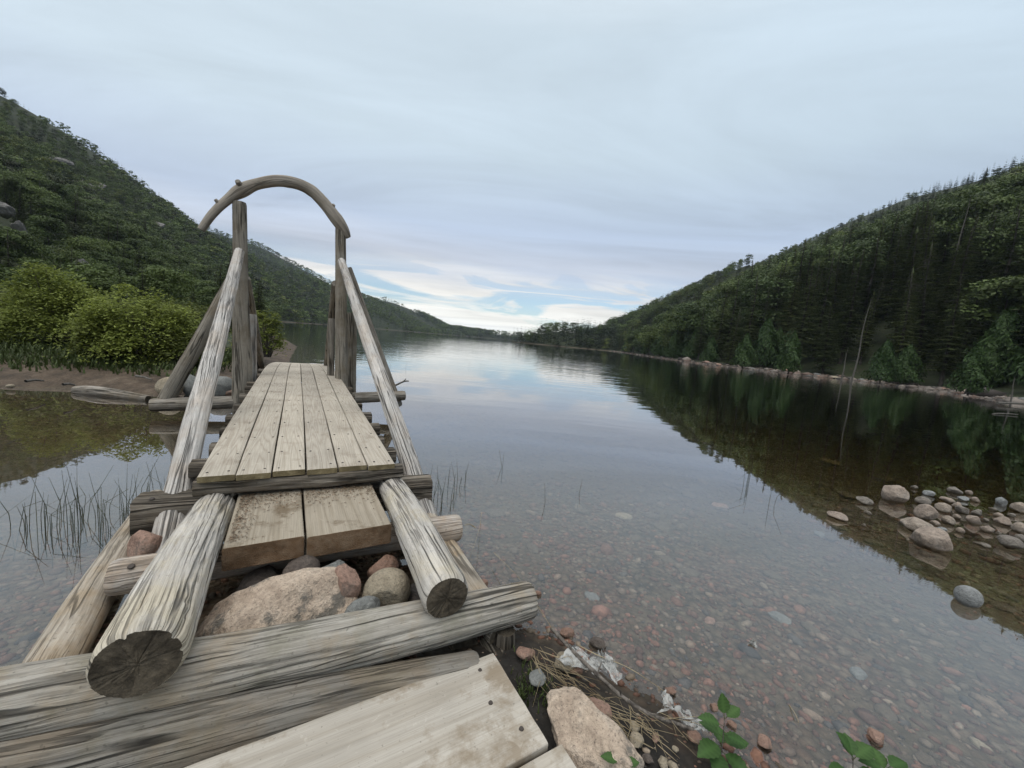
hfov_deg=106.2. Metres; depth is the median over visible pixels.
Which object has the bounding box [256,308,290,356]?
shrub
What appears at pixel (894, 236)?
spruce tree
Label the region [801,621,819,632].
stone
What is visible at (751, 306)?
spruce tree
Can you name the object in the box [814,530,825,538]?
stone
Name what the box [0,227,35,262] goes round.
broadleaf tree
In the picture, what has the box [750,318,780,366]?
cedar tree
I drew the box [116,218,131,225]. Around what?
broadleaf tree
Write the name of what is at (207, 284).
broadleaf tree
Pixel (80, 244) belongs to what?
broadleaf tree
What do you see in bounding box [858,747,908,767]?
seedling
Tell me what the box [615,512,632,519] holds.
stone
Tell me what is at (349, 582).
stone
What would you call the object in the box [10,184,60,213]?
broadleaf tree
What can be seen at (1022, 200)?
broadleaf tree
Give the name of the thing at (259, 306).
spruce tree
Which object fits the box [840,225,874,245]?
broadleaf tree
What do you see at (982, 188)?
broadleaf tree
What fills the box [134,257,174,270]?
broadleaf tree
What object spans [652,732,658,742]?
stone
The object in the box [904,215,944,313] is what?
spruce tree
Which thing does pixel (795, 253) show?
spruce tree
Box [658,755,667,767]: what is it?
stone
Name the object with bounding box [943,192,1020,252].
broadleaf tree
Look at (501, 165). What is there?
sky
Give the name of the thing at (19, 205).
spruce tree
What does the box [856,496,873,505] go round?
boulder
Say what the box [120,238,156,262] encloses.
broadleaf tree
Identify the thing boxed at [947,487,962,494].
boulder
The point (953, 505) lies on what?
boulder
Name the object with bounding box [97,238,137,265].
broadleaf tree
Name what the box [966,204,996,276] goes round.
spruce tree
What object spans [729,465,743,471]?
stone
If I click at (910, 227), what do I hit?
spruce tree
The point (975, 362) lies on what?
cedar tree
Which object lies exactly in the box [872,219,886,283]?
spruce tree
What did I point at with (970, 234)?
spruce tree
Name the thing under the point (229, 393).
boulder
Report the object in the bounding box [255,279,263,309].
spruce tree
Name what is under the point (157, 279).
broadleaf tree
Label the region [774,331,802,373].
cedar tree
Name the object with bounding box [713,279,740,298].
broadleaf tree
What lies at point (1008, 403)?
driftwood log
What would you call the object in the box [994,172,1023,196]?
broadleaf tree
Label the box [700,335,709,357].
cedar tree
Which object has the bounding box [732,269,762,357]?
spruce tree
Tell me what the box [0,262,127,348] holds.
shrub
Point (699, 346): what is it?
spruce tree
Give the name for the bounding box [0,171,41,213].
broadleaf tree
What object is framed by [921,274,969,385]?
spruce tree
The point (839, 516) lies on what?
boulder
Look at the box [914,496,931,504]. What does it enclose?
boulder
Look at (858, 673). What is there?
stone
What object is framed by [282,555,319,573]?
stone
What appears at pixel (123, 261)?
broadleaf tree
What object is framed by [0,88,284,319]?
forest canopy
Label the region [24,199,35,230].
spruce tree
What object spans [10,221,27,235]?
rock outcrop
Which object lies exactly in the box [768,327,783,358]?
cedar tree
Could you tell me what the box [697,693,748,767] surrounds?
seedling
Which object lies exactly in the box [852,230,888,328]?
spruce tree
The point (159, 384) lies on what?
boulder
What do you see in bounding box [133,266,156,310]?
spruce tree
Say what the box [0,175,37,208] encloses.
broadleaf tree
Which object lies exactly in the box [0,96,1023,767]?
ground
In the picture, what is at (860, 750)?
seedling
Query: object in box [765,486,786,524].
reed clump
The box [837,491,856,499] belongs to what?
stone
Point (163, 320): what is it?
shrub
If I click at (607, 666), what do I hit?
film scrap
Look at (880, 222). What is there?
broadleaf tree
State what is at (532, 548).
stone
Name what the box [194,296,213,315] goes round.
broadleaf tree
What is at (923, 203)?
spruce tree
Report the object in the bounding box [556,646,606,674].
film scrap
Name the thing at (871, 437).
water
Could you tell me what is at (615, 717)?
dry grass
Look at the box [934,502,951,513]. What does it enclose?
boulder
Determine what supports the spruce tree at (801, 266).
on the ground at (112, 454)
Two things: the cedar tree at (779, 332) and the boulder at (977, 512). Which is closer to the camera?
the boulder at (977, 512)
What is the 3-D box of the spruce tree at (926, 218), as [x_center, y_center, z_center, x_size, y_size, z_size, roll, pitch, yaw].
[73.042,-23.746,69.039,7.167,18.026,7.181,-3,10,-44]
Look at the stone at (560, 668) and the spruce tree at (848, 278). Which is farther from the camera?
the spruce tree at (848, 278)
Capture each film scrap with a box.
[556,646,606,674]
[595,647,621,683]
[657,689,694,718]
[681,718,709,732]
[747,639,756,647]
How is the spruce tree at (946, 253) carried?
on the ground at (112, 454)
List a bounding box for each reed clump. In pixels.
[0,471,72,560]
[0,478,65,554]
[27,462,111,558]
[51,495,123,568]
[66,477,126,557]
[77,474,127,551]
[108,457,164,541]
[114,470,150,525]
[431,465,463,515]
[446,462,461,505]
[738,459,752,504]
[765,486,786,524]
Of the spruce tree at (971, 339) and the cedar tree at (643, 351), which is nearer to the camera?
the spruce tree at (971, 339)
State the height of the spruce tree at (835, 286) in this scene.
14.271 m
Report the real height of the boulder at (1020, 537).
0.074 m
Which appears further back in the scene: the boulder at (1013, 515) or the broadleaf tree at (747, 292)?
the broadleaf tree at (747, 292)
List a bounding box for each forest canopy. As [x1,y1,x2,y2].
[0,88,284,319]
[27,108,352,323]
[208,227,465,335]
[412,309,540,340]
[511,300,669,350]
[571,156,1023,351]
[605,245,793,323]
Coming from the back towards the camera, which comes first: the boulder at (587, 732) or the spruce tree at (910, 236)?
the spruce tree at (910, 236)
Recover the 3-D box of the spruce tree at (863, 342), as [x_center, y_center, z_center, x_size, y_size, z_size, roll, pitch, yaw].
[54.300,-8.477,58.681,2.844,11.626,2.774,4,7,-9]
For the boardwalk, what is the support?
on the ground at (112, 454)
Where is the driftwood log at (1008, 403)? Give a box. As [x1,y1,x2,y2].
[996,402,1023,404]
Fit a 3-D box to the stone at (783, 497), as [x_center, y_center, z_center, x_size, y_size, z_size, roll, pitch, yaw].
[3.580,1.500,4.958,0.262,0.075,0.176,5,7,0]
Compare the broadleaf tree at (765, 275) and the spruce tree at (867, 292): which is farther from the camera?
the broadleaf tree at (765, 275)
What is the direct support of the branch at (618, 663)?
on the ground at (112, 454)
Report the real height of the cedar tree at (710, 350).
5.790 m
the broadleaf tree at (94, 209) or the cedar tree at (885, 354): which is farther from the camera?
the broadleaf tree at (94, 209)
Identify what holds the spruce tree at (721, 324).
on the ground at (112, 454)
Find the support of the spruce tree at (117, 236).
on the ground at (112, 454)
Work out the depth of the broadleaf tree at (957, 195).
84.37 m
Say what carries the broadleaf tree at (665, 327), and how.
on the ground at (112, 454)
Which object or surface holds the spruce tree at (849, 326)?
on the ground at (112, 454)
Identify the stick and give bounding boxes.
[24,379,44,381]
[135,375,152,379]
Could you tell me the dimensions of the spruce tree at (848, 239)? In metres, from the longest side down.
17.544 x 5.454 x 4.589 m
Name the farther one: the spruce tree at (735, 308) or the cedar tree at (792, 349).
the spruce tree at (735, 308)
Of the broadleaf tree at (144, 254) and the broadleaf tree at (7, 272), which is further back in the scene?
the broadleaf tree at (144, 254)
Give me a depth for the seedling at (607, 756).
1.20 m
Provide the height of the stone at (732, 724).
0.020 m
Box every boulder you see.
[5,384,15,387]
[155,377,183,394]
[183,375,194,394]
[214,376,231,395]
[225,390,231,395]
[546,686,643,767]
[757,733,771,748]
[827,511,847,521]
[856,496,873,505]
[867,727,883,744]
[881,485,909,504]
[900,517,933,531]
[909,526,952,551]
[913,504,938,521]
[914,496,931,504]
[922,490,935,495]
[930,520,940,526]
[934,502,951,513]
[939,496,955,502]
[941,515,955,524]
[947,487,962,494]
[951,502,961,507]
[952,514,960,520]
[953,585,983,607]
[955,505,968,514]
[955,527,964,533]
[957,496,969,500]
[965,490,972,494]
[965,515,981,525]
[970,509,981,515]
[971,497,979,502]
[973,541,990,547]
[979,525,994,532]
[993,512,1003,516]
[993,516,1011,526]
[995,497,1007,505]
[996,535,1023,548]
[1007,513,1015,517]
[1009,502,1023,513]
[1011,522,1023,534]
[1014,534,1023,542]
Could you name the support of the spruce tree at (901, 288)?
on the ground at (112, 454)
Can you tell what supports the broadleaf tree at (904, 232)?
on the ground at (112, 454)
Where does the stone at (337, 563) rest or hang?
on the ground at (112, 454)
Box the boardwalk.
[0,638,576,767]
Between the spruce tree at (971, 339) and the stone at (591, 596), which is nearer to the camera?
the stone at (591, 596)
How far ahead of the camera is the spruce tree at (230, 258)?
23.18 m
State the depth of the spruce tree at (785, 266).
81.40 m
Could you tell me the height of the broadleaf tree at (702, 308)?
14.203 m
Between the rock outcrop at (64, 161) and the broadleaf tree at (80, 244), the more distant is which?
the rock outcrop at (64, 161)
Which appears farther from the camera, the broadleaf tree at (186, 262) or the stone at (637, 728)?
the broadleaf tree at (186, 262)
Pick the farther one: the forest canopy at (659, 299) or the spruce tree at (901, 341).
the forest canopy at (659, 299)
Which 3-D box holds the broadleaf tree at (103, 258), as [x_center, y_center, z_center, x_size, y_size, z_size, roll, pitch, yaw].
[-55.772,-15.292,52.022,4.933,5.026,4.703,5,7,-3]
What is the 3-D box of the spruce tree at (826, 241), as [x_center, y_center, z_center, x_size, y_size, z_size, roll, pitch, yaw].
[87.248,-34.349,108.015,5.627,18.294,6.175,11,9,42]
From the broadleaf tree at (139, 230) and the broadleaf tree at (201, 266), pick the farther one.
the broadleaf tree at (201, 266)
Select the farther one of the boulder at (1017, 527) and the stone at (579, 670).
the boulder at (1017, 527)
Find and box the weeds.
[511,645,560,713]
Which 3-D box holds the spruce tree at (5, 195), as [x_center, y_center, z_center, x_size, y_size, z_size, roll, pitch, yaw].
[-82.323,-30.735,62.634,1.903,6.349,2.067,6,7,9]
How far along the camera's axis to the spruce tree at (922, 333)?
54.31 m
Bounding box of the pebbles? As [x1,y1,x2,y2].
[0,420,1023,767]
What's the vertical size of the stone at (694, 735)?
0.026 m
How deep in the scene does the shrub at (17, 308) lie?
9.54 m
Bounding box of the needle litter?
[226,483,380,541]
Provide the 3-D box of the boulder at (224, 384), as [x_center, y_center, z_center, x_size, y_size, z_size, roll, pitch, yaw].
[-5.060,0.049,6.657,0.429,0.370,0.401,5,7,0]
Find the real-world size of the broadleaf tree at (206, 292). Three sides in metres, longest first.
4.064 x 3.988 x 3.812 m
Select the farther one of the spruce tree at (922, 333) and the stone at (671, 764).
the spruce tree at (922, 333)
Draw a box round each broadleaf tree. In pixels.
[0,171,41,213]
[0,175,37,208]
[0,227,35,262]
[0,229,56,267]
[0,266,52,297]
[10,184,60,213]
[12,167,53,190]
[14,257,62,275]
[24,215,71,246]
[29,194,80,233]
[38,181,82,206]
[38,245,96,274]
[43,263,125,300]
[61,235,109,257]
[64,260,132,303]
[72,250,124,273]
[76,210,115,238]
[79,204,126,225]
[82,201,108,209]
[85,221,130,247]
[86,237,124,267]
[88,213,129,239]
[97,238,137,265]
[110,275,158,303]
[112,256,138,278]
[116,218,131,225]
[120,224,146,258]
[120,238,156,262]
[127,246,165,266]
[131,265,197,307]
[133,268,163,277]
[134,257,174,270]
[141,277,188,298]
[143,248,173,266]
[145,235,169,252]
[161,251,193,270]
[172,256,193,267]
[187,265,208,279]
[187,279,221,284]
[187,281,203,292]
[188,262,213,278]
[189,282,219,303]
[194,286,217,311]
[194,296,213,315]
[623,331,640,352]
[629,330,641,352]
[631,325,652,345]
[635,325,655,354]
[650,312,673,337]
[650,312,688,353]
[663,306,677,312]
[668,300,723,358]
[682,300,714,326]
[704,305,733,332]
[705,311,732,344]
[708,282,739,313]
[710,293,723,307]
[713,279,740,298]
[726,274,776,325]
[731,277,801,325]
[734,275,753,288]
[744,265,772,275]
[753,268,788,281]
[765,262,785,276]
[772,253,818,279]
[774,250,801,264]
[784,269,818,304]
[792,245,831,278]
[795,244,839,283]
[810,244,866,280]
[820,233,845,245]
[823,241,851,249]
[825,237,891,294]
[831,234,851,244]
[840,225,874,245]
[845,225,893,250]
[869,214,895,227]
[871,211,920,244]
[889,228,906,261]
[896,204,944,242]
[907,200,973,252]
[935,186,1023,244]
[936,185,993,206]
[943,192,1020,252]
[945,275,1023,338]
[949,184,983,197]
[949,230,995,254]
[957,208,1023,275]
[963,177,1020,203]
[977,173,1023,191]
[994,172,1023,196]
[998,191,1023,208]
[1002,197,1023,254]
[1010,275,1023,314]
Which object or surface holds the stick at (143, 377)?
on the ground at (112, 454)
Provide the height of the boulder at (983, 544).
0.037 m
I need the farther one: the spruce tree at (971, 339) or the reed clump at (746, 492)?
the spruce tree at (971, 339)
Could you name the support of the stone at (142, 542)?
on the footbridge
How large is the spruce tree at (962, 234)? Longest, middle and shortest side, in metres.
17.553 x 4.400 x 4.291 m
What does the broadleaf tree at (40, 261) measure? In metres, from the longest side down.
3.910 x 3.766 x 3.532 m
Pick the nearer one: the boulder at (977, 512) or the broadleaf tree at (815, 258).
the boulder at (977, 512)
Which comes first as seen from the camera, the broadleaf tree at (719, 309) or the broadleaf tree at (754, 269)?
the broadleaf tree at (719, 309)
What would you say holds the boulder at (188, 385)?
on the ground at (112, 454)
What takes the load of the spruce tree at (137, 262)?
on the ground at (112, 454)
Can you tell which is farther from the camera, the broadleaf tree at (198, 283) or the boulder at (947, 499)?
the broadleaf tree at (198, 283)
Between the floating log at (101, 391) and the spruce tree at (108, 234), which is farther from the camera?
the spruce tree at (108, 234)
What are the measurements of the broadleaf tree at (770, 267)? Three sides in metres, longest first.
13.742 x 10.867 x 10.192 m
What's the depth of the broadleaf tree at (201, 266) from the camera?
107.88 m
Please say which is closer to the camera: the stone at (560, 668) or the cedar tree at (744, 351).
the stone at (560, 668)
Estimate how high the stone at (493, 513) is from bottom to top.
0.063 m
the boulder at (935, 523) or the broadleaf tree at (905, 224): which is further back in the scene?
the broadleaf tree at (905, 224)
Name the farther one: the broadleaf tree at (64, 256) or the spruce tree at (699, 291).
the spruce tree at (699, 291)
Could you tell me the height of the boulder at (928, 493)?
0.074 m
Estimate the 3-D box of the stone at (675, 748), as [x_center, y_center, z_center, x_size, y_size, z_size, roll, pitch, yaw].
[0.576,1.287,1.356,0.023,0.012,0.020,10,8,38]
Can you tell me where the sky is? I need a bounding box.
[0,0,1023,335]
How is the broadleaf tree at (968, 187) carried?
on the ground at (112, 454)
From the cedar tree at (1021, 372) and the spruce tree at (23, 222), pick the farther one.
the spruce tree at (23, 222)
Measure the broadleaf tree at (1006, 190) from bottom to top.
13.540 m
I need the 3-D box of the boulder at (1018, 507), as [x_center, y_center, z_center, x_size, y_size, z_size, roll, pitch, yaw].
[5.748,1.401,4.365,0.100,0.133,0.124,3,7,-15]
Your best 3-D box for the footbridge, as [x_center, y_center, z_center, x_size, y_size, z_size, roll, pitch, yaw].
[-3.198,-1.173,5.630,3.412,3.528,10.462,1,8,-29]
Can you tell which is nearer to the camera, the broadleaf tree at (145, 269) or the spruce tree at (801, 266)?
the broadleaf tree at (145, 269)
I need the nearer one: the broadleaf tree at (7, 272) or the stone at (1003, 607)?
the stone at (1003, 607)
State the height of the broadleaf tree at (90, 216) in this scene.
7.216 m
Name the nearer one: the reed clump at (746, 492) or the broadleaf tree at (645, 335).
the reed clump at (746, 492)
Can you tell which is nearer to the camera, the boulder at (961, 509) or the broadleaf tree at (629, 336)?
the boulder at (961, 509)
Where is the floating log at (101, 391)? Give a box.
[71,386,151,400]
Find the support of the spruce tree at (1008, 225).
on the ground at (112, 454)
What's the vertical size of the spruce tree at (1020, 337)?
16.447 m
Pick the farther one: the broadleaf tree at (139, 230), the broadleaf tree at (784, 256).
the broadleaf tree at (784, 256)
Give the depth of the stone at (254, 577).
1.90 m
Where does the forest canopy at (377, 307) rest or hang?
on the ground at (112, 454)
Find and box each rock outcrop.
[0,202,15,218]
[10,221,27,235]
[45,157,73,165]
[73,180,105,190]
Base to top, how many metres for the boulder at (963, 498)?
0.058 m
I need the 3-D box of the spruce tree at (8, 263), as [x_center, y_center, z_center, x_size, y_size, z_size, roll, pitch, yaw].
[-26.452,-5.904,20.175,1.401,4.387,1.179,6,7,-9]
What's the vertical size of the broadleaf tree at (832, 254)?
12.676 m
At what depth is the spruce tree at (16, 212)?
43.44 m
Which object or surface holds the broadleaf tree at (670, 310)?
on the ground at (112, 454)
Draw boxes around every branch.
[550,627,693,730]
[578,645,663,690]
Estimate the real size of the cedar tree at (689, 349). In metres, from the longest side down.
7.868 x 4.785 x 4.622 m
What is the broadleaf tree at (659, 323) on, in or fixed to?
on the ground at (112, 454)
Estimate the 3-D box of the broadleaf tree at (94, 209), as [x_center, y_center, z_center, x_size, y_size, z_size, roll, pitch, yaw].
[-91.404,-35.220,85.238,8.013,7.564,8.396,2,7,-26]
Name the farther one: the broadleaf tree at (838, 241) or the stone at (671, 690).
the broadleaf tree at (838, 241)
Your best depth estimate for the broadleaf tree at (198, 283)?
50.82 m
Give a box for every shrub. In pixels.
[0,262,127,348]
[0,289,57,334]
[42,282,229,364]
[62,319,150,358]
[123,293,231,334]
[132,327,227,365]
[226,319,269,350]
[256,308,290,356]
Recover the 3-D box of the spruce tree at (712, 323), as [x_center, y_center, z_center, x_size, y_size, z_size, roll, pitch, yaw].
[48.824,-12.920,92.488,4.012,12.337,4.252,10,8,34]
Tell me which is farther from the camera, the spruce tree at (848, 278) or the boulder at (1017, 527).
the spruce tree at (848, 278)
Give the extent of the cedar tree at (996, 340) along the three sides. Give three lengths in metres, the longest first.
8.917 x 4.328 x 4.181 m
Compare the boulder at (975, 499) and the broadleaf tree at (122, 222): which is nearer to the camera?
the boulder at (975, 499)
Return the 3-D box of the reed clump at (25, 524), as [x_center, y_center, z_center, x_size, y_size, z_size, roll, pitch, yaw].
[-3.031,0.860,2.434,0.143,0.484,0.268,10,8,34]
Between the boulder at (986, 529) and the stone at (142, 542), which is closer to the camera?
the stone at (142, 542)
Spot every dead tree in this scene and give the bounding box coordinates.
[840,350,847,381]
[850,302,870,382]
[945,204,969,294]
[1009,378,1014,404]
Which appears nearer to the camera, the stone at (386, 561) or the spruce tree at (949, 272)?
the stone at (386, 561)
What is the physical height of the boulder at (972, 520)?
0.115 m
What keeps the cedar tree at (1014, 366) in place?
on the ground at (112, 454)
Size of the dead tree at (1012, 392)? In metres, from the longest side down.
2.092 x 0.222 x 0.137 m
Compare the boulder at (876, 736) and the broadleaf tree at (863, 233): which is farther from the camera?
the broadleaf tree at (863, 233)
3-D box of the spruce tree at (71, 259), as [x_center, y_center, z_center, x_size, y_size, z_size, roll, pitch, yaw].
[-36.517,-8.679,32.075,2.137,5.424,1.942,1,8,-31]
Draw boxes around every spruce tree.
[0,176,13,206]
[0,230,18,281]
[9,188,28,221]
[9,209,35,261]
[21,214,32,253]
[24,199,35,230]
[62,247,75,273]
[69,195,88,237]
[101,222,120,255]
[110,219,124,255]
[112,260,128,312]
[121,246,136,281]
[132,242,142,284]
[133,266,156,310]
[190,284,198,321]
[208,264,225,302]
[220,250,231,331]
[254,280,267,320]
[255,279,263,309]
[684,288,700,335]
[692,306,707,360]
[705,306,718,339]
[708,287,728,353]
[714,274,742,359]
[726,266,763,338]
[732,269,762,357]
[741,305,756,345]
[752,288,772,343]
[763,263,786,331]
[769,257,790,322]
[786,239,808,314]
[786,249,797,280]
[792,245,820,322]
[806,304,842,373]
[810,242,835,312]
[820,229,831,248]
[821,254,843,326]
[826,248,866,363]
[830,234,847,305]
[830,253,863,325]
[845,223,854,245]
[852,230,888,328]
[853,290,875,364]
[857,276,884,345]
[860,215,902,298]
[872,206,924,309]
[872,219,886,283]
[877,227,931,340]
[883,266,922,373]
[889,269,921,381]
[890,200,943,292]
[901,198,925,251]
[901,206,919,247]
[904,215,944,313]
[905,241,939,361]
[909,214,939,326]
[914,199,929,252]
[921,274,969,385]
[925,216,991,312]
[928,196,938,267]
[928,242,961,325]
[931,224,954,281]
[932,283,987,372]
[939,195,974,283]
[950,215,983,294]
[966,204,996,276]
[969,210,1000,301]
[970,202,1023,333]
[979,168,988,185]
[992,202,1023,278]
[1010,298,1023,358]
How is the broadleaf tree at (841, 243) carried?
on the ground at (112, 454)
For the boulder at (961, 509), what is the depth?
4.13 m
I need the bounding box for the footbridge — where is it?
[0,175,537,740]
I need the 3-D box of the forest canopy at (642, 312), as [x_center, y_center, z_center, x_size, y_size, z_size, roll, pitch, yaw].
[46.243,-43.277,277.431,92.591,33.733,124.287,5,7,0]
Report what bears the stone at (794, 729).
on the ground at (112, 454)
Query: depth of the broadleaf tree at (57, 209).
66.59 m
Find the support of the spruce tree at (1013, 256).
on the ground at (112, 454)
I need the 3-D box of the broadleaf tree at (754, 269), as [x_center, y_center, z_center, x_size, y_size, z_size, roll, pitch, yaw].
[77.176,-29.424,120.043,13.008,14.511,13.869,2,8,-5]
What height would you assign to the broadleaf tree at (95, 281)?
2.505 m
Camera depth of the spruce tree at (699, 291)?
104.15 m
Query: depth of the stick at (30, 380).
5.61 m
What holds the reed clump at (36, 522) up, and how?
on the ground at (112, 454)
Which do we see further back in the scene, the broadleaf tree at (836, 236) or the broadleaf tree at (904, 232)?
the broadleaf tree at (836, 236)
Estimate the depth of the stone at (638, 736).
1.35 m
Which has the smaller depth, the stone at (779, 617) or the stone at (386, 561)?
the stone at (386, 561)
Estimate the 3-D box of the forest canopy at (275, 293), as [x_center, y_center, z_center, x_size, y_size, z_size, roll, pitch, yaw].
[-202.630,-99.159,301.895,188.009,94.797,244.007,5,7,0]
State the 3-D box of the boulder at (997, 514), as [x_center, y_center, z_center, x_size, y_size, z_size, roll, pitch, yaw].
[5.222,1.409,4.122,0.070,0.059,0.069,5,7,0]
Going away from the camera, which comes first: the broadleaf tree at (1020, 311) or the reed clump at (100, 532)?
the reed clump at (100, 532)
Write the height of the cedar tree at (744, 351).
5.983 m
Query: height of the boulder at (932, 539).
0.193 m
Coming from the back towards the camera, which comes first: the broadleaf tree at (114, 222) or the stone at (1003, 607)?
the broadleaf tree at (114, 222)
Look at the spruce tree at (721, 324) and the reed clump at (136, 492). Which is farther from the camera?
the spruce tree at (721, 324)
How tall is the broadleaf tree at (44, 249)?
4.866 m
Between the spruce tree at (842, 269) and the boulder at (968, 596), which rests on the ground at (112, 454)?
the spruce tree at (842, 269)
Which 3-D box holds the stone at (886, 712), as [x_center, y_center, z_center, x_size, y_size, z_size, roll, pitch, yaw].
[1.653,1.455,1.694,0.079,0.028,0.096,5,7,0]
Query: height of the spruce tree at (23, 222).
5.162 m
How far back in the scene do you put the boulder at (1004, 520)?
3.90 m
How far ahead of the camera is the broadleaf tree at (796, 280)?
85.16 m
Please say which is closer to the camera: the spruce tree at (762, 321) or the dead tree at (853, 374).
the dead tree at (853, 374)
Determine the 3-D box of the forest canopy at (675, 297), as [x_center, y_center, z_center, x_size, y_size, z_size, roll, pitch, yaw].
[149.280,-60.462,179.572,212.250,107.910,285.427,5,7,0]
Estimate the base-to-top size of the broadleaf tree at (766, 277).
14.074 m
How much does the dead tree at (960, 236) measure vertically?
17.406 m
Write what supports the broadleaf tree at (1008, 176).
on the ground at (112, 454)
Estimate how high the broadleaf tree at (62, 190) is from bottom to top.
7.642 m
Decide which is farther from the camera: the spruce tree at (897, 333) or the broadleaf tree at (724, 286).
the broadleaf tree at (724, 286)
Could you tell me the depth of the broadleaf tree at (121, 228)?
77.77 m
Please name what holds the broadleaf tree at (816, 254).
on the ground at (112, 454)
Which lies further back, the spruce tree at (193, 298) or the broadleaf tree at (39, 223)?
the broadleaf tree at (39, 223)
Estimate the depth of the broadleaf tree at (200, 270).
93.94 m
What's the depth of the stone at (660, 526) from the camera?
3.56 m
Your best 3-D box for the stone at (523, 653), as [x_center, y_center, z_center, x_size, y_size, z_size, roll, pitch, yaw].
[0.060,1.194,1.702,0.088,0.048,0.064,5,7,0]
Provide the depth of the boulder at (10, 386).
5.80 m
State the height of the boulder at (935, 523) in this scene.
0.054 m
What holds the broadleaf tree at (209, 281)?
on the ground at (112, 454)
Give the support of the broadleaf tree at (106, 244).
on the ground at (112, 454)
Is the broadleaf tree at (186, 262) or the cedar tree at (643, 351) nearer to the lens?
the broadleaf tree at (186, 262)
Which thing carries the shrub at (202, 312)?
on the ground at (112, 454)
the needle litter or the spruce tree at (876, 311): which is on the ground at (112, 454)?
the spruce tree at (876, 311)
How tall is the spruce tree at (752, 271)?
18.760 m
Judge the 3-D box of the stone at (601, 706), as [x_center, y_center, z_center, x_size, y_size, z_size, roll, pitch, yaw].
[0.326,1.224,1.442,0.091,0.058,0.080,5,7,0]
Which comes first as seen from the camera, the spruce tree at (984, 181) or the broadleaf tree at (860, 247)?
the broadleaf tree at (860, 247)
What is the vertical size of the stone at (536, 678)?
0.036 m
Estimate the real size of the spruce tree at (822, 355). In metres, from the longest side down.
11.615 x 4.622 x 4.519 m
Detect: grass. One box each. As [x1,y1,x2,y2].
[0,326,231,376]
[528,646,700,761]
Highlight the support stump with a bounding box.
[494,627,514,649]
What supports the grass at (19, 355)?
on the ground at (112, 454)
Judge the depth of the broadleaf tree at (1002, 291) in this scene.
47.49 m
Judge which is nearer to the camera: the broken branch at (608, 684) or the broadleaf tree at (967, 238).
the broken branch at (608, 684)
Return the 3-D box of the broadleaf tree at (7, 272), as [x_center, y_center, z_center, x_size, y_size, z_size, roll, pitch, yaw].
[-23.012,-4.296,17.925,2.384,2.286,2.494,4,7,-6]
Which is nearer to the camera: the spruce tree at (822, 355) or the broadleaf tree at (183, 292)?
the broadleaf tree at (183, 292)
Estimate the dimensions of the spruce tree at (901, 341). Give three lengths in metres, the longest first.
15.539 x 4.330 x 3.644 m
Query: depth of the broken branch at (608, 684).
1.50 m
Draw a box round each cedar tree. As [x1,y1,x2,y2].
[641,341,648,353]
[649,328,662,355]
[657,329,673,355]
[663,331,682,357]
[674,329,697,356]
[682,329,701,358]
[699,336,720,361]
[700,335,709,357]
[728,333,757,368]
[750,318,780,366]
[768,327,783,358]
[769,330,794,365]
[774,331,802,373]
[861,339,903,383]
[879,344,927,384]
[943,343,992,395]
[956,307,1023,376]
[956,310,1017,387]
[998,349,1023,385]
[999,347,1023,371]
[1018,362,1023,376]
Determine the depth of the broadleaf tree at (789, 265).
92.33 m
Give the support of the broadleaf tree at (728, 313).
on the ground at (112, 454)
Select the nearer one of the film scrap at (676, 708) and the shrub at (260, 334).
the film scrap at (676, 708)
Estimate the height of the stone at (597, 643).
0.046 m
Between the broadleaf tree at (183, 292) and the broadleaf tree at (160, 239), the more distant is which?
the broadleaf tree at (160, 239)
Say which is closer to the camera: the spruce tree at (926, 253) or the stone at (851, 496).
the stone at (851, 496)
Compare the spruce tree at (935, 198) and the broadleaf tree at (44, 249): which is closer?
the broadleaf tree at (44, 249)
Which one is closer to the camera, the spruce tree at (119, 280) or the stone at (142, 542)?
the stone at (142, 542)
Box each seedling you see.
[600,751,638,767]
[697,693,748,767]
[829,731,874,767]
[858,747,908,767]
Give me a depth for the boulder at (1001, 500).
4.55 m
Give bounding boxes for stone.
[127,530,161,556]
[194,567,357,637]
[237,565,281,590]
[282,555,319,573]
[324,559,344,566]
[335,563,360,597]
[344,596,379,612]
[362,567,410,606]
[367,554,398,577]
[407,584,419,601]
[486,509,506,517]
[516,646,534,660]
[527,543,538,553]
[529,669,545,686]
[554,651,580,672]
[560,627,573,637]
[570,666,582,674]
[584,591,599,600]
[589,637,605,649]
[589,697,611,717]
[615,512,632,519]
[630,721,639,731]
[630,731,643,747]
[642,753,653,763]
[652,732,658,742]
[653,522,669,531]
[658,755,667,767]
[665,686,675,694]
[667,760,677,767]
[672,745,678,752]
[687,729,701,744]
[705,616,714,624]
[710,703,717,711]
[711,502,728,508]
[727,720,736,729]
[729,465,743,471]
[768,611,791,624]
[779,496,799,502]
[787,723,802,735]
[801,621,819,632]
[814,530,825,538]
[824,532,840,541]
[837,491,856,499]
[849,667,867,679]
[874,703,897,723]
[904,559,922,569]
[914,751,936,765]
[969,736,992,750]
[988,601,1018,612]
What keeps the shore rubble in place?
on the ground at (112, 454)
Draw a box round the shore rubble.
[612,350,1023,402]
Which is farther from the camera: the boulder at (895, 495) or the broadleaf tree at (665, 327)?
the broadleaf tree at (665, 327)
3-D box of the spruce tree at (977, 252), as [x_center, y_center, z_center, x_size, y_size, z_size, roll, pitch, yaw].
[68.569,-17.544,58.230,6.601,15.831,6.613,6,7,-10]
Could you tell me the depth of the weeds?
1.52 m
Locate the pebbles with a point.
(600, 612)

